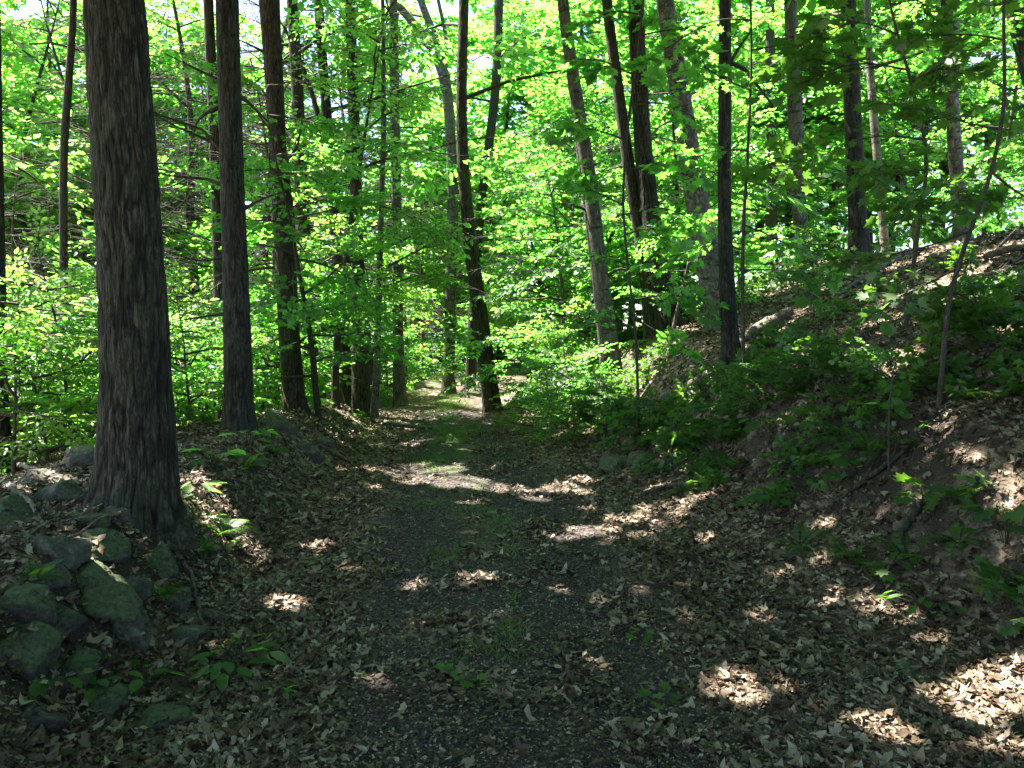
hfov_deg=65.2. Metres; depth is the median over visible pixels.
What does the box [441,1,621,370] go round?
young tree
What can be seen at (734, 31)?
young tree
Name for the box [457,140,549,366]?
spruce tree
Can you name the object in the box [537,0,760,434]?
maple sapling
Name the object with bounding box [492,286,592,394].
shrub
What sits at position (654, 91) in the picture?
young tree
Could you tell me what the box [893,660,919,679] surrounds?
stone
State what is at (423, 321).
young tree
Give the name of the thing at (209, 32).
maple tree
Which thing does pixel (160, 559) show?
stone
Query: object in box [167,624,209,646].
stone
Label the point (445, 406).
grass
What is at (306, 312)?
young tree
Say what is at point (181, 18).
young tree
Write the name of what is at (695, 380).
fallen log
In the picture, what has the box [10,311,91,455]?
shrub
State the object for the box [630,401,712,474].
shrub
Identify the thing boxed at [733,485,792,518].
woodland plant
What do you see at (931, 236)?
young tree
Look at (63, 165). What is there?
maple tree
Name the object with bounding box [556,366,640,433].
shrub
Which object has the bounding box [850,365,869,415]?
exposed root
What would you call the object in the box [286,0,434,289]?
young tree
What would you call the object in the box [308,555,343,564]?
woodland plant
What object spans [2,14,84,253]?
young tree
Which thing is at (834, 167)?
young tree
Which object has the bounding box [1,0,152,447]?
young tree
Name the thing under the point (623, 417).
shrub
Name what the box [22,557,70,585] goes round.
fern
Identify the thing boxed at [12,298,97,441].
shrub
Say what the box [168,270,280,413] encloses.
shrub
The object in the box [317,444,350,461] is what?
fallen branch
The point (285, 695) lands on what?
woodland plant
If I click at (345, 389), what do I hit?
maple tree
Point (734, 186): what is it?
young tree
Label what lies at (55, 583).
stone
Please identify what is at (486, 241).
young tree
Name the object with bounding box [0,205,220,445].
shrub
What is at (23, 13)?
sky
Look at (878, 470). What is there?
fallen branch
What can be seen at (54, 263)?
young tree
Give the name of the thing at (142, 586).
stone
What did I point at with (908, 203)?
maple sapling
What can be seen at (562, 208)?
young tree
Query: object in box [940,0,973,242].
birch tree
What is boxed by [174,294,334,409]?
shrub
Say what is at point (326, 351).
shrub
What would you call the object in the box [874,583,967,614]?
woodland plant
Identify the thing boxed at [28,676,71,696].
stone
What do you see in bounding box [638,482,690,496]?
fallen branch
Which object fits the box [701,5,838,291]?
young tree
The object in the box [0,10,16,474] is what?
maple tree
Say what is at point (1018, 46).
oak tree
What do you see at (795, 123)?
birch tree
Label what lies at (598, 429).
woodland plant
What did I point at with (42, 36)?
young tree
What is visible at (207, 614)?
stone
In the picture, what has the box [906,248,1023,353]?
shrub
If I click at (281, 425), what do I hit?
stone
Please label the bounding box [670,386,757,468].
shrub
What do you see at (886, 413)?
woodland plant
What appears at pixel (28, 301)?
shrub
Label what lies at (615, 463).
stone
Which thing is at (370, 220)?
young tree
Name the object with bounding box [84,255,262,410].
shrub
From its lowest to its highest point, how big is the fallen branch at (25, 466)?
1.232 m
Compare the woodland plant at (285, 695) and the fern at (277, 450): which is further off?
the fern at (277, 450)
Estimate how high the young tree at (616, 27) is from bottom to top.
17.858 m
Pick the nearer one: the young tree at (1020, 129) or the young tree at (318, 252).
the young tree at (318, 252)
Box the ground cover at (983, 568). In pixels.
[175,244,1023,637]
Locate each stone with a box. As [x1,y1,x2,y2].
[0,494,36,527]
[0,582,57,626]
[0,620,62,680]
[17,468,63,484]
[20,700,70,731]
[27,562,71,589]
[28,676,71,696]
[33,536,91,570]
[35,479,86,503]
[55,604,87,633]
[61,646,101,687]
[62,445,94,466]
[67,512,110,528]
[75,560,142,622]
[79,527,131,564]
[83,684,128,715]
[102,505,134,525]
[112,607,151,651]
[125,575,153,599]
[130,702,197,731]
[145,544,178,578]
[166,586,191,613]
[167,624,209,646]
[202,608,231,621]
[241,452,267,471]
[257,409,298,435]
[298,441,324,463]
[317,438,334,446]
[598,455,627,472]
[626,450,647,465]
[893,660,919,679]
[999,618,1017,640]
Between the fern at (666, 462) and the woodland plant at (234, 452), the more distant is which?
the fern at (666, 462)
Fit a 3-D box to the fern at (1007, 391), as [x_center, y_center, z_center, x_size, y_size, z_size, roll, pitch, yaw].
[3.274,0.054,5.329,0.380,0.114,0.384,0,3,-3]
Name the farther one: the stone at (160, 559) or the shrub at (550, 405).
the shrub at (550, 405)
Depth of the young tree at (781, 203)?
23.76 m
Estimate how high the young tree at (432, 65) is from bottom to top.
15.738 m
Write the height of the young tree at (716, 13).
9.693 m
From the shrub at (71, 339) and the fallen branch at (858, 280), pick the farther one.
the fallen branch at (858, 280)
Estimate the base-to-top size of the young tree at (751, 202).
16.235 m
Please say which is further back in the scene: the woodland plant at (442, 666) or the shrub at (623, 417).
the shrub at (623, 417)
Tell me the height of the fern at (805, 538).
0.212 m
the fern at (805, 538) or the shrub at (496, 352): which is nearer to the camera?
the fern at (805, 538)
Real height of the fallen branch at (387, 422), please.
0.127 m
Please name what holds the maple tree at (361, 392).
on the ground at (976, 450)
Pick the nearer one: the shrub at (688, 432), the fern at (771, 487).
the fern at (771, 487)
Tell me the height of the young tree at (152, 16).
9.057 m
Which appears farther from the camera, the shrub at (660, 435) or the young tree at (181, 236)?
the young tree at (181, 236)
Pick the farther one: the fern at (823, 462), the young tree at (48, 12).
the young tree at (48, 12)
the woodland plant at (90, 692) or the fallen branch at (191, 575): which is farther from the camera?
the fallen branch at (191, 575)
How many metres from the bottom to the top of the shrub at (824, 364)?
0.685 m
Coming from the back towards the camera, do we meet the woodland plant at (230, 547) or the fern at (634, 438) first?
the fern at (634, 438)
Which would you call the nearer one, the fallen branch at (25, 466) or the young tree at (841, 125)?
the fallen branch at (25, 466)
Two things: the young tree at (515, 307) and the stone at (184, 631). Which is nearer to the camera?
the stone at (184, 631)
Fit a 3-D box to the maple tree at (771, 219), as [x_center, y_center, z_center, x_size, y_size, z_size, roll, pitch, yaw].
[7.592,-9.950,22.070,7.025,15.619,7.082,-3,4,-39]
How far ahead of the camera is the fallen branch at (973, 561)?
4.52 m
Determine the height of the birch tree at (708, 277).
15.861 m
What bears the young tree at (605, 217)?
on the ground at (976, 450)
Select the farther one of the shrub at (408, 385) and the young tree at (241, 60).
the young tree at (241, 60)
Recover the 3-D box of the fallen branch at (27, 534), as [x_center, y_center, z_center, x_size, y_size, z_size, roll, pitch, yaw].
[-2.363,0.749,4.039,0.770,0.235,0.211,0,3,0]
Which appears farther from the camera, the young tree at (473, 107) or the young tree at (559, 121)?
the young tree at (473, 107)
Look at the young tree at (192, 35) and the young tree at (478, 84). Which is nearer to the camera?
the young tree at (192, 35)
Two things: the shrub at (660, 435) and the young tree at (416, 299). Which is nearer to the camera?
the shrub at (660, 435)
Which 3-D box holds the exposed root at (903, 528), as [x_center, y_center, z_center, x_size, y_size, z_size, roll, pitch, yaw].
[2.503,0.873,5.050,0.314,0.393,0.086,-1,3,-13]
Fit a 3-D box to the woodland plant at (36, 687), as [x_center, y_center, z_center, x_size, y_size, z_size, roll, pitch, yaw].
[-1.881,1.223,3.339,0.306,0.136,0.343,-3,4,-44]
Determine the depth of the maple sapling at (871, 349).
5.69 m
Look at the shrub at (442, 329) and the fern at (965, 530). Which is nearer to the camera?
the fern at (965, 530)
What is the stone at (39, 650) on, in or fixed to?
on the ground at (976, 450)
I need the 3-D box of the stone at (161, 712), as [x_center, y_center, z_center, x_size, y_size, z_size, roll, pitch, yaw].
[-1.515,1.459,3.448,0.321,0.142,0.253,5,-6,-23]
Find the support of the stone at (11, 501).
on the ground at (976, 450)
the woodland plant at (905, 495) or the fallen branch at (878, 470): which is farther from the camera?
the fallen branch at (878, 470)
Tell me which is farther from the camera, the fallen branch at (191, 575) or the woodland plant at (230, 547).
the woodland plant at (230, 547)
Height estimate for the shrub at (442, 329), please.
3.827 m
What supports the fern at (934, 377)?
on the ground at (976, 450)
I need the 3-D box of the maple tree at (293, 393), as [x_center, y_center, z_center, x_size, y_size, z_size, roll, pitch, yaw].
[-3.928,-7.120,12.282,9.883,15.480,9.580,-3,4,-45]
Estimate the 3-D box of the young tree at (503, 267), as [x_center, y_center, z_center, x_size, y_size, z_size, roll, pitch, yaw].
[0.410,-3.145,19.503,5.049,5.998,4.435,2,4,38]
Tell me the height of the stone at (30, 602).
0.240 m
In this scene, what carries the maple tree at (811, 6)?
on the ground at (976, 450)
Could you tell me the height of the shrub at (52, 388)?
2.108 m
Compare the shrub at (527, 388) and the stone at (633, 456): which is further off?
the shrub at (527, 388)
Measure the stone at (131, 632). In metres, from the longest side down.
0.340 x 0.226 x 0.223 m
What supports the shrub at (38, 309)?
on the ground at (976, 450)
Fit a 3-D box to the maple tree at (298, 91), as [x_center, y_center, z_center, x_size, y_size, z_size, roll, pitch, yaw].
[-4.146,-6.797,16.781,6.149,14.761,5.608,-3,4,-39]
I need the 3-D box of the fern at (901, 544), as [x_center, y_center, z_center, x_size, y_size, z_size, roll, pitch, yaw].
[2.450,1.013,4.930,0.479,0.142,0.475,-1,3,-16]
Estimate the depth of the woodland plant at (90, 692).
3.44 m
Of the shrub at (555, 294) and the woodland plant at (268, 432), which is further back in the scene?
the shrub at (555, 294)
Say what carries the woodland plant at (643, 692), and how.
on the ground at (976, 450)
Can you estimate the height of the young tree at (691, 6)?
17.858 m
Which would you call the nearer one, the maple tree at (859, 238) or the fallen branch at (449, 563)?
the fallen branch at (449, 563)
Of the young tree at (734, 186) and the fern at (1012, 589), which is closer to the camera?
the fern at (1012, 589)
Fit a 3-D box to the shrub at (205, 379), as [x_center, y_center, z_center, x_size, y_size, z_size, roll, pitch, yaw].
[-5.040,-0.313,11.900,2.492,2.403,2.698,-2,4,-33]
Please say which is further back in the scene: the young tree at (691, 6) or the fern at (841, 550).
the young tree at (691, 6)
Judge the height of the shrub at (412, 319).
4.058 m
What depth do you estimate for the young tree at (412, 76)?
35.41 m
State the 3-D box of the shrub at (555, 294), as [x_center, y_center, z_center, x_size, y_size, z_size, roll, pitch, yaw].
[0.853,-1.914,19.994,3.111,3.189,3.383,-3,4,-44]
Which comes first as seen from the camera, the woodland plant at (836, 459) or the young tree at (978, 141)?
the woodland plant at (836, 459)
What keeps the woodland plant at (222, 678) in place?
on the ground at (976, 450)
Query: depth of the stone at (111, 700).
3.42 m
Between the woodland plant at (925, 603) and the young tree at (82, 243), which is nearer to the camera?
the woodland plant at (925, 603)
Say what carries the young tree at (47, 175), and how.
on the ground at (976, 450)
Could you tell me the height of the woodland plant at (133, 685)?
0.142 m
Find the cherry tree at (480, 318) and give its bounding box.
[360,0,652,412]
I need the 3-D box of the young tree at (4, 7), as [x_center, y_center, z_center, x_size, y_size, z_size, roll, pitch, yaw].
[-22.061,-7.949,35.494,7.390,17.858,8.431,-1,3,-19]
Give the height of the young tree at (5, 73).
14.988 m
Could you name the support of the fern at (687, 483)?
on the ground at (976, 450)
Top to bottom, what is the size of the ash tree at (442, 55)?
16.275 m
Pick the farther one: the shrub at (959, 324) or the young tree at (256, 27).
the young tree at (256, 27)
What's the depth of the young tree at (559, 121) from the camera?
23.36 m
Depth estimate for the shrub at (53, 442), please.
11.11 m
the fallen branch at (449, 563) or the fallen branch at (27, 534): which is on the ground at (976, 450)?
the fallen branch at (449, 563)
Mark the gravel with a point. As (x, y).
(671, 763)
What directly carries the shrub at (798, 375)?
on the ground at (976, 450)
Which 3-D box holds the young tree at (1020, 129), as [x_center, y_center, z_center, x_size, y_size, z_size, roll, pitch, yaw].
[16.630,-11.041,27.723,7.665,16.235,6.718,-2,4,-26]
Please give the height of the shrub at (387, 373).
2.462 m
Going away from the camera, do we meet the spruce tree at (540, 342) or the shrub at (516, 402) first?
the shrub at (516, 402)
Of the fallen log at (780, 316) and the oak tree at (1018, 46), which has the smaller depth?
the fallen log at (780, 316)
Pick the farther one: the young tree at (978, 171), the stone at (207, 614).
the young tree at (978, 171)
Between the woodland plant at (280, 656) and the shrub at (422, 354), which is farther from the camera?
the shrub at (422, 354)
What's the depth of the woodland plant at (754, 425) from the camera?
7.30 m
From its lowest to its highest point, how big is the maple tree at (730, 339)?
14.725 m
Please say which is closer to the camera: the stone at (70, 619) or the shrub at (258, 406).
the stone at (70, 619)
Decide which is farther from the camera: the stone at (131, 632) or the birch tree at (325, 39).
the birch tree at (325, 39)
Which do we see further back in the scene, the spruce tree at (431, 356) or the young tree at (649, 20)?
the spruce tree at (431, 356)
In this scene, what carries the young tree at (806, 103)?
on the ground at (976, 450)
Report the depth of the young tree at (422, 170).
25.10 m
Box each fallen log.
[650,366,715,404]
[740,307,793,345]
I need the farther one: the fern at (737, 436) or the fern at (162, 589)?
the fern at (737, 436)
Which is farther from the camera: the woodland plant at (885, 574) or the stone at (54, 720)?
the woodland plant at (885, 574)
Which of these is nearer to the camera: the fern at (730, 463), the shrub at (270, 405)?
the fern at (730, 463)
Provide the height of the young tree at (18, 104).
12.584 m
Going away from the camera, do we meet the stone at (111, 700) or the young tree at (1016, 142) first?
the stone at (111, 700)
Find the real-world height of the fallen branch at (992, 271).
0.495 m
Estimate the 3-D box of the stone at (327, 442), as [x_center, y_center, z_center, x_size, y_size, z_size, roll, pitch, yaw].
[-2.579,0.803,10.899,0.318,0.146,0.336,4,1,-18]
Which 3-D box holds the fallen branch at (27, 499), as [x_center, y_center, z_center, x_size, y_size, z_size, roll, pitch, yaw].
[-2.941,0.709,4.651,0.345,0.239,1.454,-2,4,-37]
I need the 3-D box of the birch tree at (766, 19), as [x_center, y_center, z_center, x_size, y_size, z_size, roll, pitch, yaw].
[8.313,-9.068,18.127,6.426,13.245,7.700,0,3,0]
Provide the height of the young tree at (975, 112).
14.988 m
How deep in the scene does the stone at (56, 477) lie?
5.77 m
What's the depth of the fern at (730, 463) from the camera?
7.55 m
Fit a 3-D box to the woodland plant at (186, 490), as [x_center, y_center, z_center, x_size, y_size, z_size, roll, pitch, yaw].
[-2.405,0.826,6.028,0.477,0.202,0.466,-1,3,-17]
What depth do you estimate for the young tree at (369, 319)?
13.40 m
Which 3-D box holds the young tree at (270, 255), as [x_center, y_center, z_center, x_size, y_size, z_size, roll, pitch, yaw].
[-5.869,-4.764,23.082,6.492,10.566,6.761,3,4,39]
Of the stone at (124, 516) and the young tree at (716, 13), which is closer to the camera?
the stone at (124, 516)
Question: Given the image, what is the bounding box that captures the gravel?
[205,423,878,767]
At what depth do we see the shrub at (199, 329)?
10.04 m
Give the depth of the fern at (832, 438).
6.28 m
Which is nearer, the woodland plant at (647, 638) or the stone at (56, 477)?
the woodland plant at (647, 638)
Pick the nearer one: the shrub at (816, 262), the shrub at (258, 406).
the shrub at (816, 262)
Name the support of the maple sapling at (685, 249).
on the ground at (976, 450)
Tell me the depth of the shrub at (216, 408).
17.61 m
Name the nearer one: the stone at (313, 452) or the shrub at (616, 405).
the stone at (313, 452)
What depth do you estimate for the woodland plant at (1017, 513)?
4.35 m
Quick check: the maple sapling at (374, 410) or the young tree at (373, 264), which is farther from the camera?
the young tree at (373, 264)
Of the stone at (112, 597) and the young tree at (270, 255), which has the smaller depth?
the stone at (112, 597)
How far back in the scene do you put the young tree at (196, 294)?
19.00 m
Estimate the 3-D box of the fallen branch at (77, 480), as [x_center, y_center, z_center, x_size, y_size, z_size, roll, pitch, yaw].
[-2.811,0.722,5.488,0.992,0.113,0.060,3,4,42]
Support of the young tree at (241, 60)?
on the ground at (976, 450)
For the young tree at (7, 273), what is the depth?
13.67 m
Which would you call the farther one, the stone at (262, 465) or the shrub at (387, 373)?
the shrub at (387, 373)
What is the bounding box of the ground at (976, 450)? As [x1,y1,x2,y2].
[0,228,1023,767]
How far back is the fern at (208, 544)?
5.29 m
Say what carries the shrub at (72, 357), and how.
on the ground at (976, 450)
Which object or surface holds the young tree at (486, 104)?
on the ground at (976, 450)
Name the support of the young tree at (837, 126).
on the ground at (976, 450)
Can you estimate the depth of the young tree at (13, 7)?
22.24 m
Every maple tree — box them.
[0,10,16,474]
[59,0,315,451]
[196,0,394,403]
[203,0,223,414]
[216,0,541,405]
[240,0,310,411]
[303,0,555,406]
[331,0,524,419]
[367,0,617,388]
[689,0,941,276]
[717,0,775,377]
[765,0,816,14]
[841,0,981,257]
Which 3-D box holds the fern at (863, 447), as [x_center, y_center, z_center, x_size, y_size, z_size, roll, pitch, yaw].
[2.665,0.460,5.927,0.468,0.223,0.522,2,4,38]
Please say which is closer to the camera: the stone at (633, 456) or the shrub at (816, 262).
the stone at (633, 456)
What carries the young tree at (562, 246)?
on the ground at (976, 450)
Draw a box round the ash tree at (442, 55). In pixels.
[369,0,625,394]
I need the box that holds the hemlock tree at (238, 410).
[154,0,292,432]
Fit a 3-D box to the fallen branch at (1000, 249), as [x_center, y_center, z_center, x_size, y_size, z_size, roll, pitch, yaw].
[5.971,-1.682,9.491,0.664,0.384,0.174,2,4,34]
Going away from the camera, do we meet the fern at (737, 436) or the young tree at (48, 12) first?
the fern at (737, 436)
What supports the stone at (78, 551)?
on the ground at (976, 450)
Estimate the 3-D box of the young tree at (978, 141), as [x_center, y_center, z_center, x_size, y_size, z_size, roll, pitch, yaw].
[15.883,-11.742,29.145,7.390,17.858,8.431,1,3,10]
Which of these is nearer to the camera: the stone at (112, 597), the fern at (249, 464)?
the stone at (112, 597)
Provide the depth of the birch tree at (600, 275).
13.79 m
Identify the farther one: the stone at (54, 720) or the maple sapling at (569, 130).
the maple sapling at (569, 130)
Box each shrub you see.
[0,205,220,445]
[0,247,98,475]
[0,288,98,470]
[6,269,97,426]
[7,222,191,454]
[8,280,98,463]
[8,298,89,463]
[8,312,98,462]
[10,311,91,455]
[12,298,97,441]
[18,293,96,433]
[21,292,213,406]
[73,260,281,419]
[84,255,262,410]
[87,291,252,425]
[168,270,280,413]
[172,244,355,409]
[172,329,280,414]
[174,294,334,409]
[182,323,272,414]
[266,325,339,391]
[271,284,413,388]
[299,317,392,395]
[301,332,371,399]
[350,269,441,368]
[351,328,431,403]
[372,311,460,389]
[406,308,476,376]
[410,286,503,369]
[442,294,521,367]
[485,243,589,351]
[489,289,621,399]
[491,330,590,428]
[491,350,596,432]
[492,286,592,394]
[511,328,626,445]
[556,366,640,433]
[588,377,673,449]
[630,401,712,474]
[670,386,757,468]
[713,326,829,411]
[775,223,857,299]
[795,315,882,385]
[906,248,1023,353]
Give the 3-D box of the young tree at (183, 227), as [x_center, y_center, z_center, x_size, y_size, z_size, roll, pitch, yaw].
[-8.438,-3.858,20.225,6.384,10.063,6.340,0,3,-3]
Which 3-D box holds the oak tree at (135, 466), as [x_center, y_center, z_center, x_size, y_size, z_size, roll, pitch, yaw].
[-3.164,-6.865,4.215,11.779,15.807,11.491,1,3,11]
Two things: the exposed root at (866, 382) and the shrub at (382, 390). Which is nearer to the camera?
the exposed root at (866, 382)
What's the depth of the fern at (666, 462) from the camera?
8.99 m
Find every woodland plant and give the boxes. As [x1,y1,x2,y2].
[29,654,100,699]
[83,656,142,702]
[125,659,187,692]
[181,447,245,469]
[181,481,226,501]
[187,633,289,678]
[189,647,272,692]
[212,539,241,550]
[218,428,278,445]
[263,684,298,698]
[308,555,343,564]
[433,656,467,677]
[454,670,490,688]
[591,418,630,435]
[625,625,653,642]
[635,681,678,708]
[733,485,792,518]
[737,413,798,444]
[817,443,875,480]
[855,398,902,420]
[859,556,918,588]
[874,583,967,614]
[891,472,965,520]
[962,503,1023,544]
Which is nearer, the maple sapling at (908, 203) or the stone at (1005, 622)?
the stone at (1005, 622)
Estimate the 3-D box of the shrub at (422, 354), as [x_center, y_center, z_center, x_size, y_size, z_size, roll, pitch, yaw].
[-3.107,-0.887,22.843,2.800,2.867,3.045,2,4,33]
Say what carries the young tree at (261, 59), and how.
on the ground at (976, 450)
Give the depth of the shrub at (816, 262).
11.29 m
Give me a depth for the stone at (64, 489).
5.27 m
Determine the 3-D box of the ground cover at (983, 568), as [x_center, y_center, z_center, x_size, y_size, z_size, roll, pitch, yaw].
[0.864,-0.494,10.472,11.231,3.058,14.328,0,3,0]
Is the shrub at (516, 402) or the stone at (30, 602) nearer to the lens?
the stone at (30, 602)
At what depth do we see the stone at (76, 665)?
3.48 m
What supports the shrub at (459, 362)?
on the ground at (976, 450)
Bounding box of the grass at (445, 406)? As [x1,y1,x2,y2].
[351,390,551,675]
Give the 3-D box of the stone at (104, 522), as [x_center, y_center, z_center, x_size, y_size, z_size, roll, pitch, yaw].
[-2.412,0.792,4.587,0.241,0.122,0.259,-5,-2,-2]
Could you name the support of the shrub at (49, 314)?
on the ground at (976, 450)
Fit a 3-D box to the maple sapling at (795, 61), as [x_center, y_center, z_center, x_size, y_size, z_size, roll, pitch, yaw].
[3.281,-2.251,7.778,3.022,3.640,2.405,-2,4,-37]
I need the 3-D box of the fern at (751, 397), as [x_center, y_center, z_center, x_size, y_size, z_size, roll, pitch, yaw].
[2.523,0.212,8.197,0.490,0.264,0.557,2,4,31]
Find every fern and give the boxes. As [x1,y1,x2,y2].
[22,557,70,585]
[150,577,183,606]
[199,514,261,539]
[199,537,221,559]
[234,452,269,472]
[265,446,290,453]
[561,425,589,443]
[627,432,641,445]
[655,458,673,469]
[665,476,704,496]
[712,457,741,469]
[714,419,743,445]
[735,391,769,413]
[737,479,798,512]
[766,522,832,557]
[788,456,829,468]
[795,418,848,454]
[809,529,877,572]
[833,428,886,462]
[860,530,933,567]
[908,359,960,386]
[909,520,991,560]
[949,489,1010,521]
[966,565,1023,610]
[971,384,1023,399]
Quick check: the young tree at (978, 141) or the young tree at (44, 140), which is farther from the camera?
the young tree at (978, 141)
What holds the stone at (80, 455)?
on the ground at (976, 450)
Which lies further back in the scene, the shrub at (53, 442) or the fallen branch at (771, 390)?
the shrub at (53, 442)
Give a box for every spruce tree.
[406,198,465,372]
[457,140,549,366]
[510,266,576,362]
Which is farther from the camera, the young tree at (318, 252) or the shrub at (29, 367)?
the young tree at (318, 252)
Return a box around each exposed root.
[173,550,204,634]
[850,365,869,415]
[889,491,930,552]
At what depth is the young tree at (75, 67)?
27.77 m
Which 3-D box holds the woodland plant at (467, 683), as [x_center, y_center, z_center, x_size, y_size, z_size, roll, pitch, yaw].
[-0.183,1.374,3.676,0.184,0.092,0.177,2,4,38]
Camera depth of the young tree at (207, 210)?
20.32 m
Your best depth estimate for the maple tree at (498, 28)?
25.44 m
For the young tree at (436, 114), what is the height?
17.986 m
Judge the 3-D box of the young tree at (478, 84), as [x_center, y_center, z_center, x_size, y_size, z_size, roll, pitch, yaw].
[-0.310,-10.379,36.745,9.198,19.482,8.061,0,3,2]
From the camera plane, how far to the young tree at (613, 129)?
21.83 m
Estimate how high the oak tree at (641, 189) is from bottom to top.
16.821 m
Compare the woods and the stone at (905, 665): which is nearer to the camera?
the stone at (905, 665)
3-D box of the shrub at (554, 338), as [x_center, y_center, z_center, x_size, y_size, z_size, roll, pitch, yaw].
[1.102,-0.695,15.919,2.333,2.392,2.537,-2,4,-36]
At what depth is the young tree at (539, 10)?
26.71 m
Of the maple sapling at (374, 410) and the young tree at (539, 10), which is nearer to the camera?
the maple sapling at (374, 410)
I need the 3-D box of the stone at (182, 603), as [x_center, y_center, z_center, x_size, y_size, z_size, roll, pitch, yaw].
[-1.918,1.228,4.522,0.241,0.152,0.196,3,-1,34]
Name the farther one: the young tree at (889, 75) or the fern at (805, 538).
the young tree at (889, 75)
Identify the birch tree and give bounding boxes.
[243,0,413,402]
[557,0,631,396]
[656,0,719,332]
[732,0,1023,251]
[784,0,821,300]
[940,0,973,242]
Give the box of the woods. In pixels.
[200,1,1023,379]
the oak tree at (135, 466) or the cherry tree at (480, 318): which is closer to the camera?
the oak tree at (135, 466)
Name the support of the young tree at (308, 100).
on the ground at (976, 450)
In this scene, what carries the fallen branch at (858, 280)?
on the ground at (976, 450)
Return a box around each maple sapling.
[310,0,471,422]
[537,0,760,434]
[622,0,874,382]
[729,0,1021,329]
[818,0,1023,410]
[828,345,924,472]
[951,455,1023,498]
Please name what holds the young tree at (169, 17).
on the ground at (976, 450)
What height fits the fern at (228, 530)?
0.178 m
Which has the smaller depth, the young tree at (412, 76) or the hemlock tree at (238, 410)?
the hemlock tree at (238, 410)
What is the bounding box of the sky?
[1,0,1023,337]
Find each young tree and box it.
[0,0,211,304]
[0,3,40,256]
[0,5,62,263]
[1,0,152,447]
[1,0,169,323]
[1,3,186,434]
[1,10,76,250]
[2,0,245,319]
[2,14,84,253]
[2,106,95,379]
[3,1,271,376]
[3,120,188,447]
[6,255,80,444]
[7,0,206,356]
[9,61,278,382]
[29,4,269,418]
[49,0,314,413]
[72,0,253,303]
[91,0,318,406]
[145,0,286,291]
[149,0,346,355]
[155,14,414,394]
[156,0,409,405]
[156,18,264,357]
[170,50,427,418]
[177,16,413,408]
[185,0,485,409]
[191,25,439,386]
[199,8,464,396]
[242,3,382,336]
[245,25,371,398]
[253,49,432,395]
[257,106,440,388]
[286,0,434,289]
[311,15,475,281]
[319,0,496,380]
[342,70,465,374]
[365,128,509,379]
[385,33,530,371]
[400,69,517,367]
[407,0,586,363]
[409,151,529,340]
[422,134,648,401]
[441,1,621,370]
[445,143,611,364]
[457,0,635,281]
[459,78,651,380]
[468,54,660,320]
[484,0,672,341]
[506,53,754,350]
[516,0,700,331]
[530,30,738,326]
[534,81,760,330]
[571,0,785,315]
[581,1,783,282]
[600,8,718,223]
[605,0,783,286]
[609,113,775,330]
[662,0,863,282]
[666,0,924,268]
[667,63,894,298]
[672,26,909,281]
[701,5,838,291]
[731,0,871,255]
[733,0,936,254]
[752,6,920,247]
[806,0,1023,250]
[813,0,1020,248]
[814,1,969,250]
[840,0,1021,252]
[881,0,1023,243]
[893,1,1023,231]
[963,75,1023,234]
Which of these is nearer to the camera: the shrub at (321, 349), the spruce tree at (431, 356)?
the shrub at (321, 349)
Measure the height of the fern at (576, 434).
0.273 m
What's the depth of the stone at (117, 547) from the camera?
4.28 m
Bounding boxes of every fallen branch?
[4,505,128,539]
[9,484,48,522]
[16,462,40,469]
[73,477,89,489]
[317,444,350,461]
[373,418,425,428]
[443,560,459,572]
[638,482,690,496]
[768,365,854,398]
[830,365,978,505]
[833,256,901,297]
[928,255,1013,295]
[960,554,1011,584]
[982,227,1023,259]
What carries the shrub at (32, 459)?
on the ground at (976, 450)
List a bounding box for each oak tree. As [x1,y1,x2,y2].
[83,0,200,550]
[602,0,684,339]
[1006,1,1023,87]
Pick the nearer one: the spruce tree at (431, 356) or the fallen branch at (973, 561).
the fallen branch at (973, 561)
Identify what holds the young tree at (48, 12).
on the ground at (976, 450)
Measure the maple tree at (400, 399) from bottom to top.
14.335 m
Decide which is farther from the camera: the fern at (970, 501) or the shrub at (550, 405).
the shrub at (550, 405)

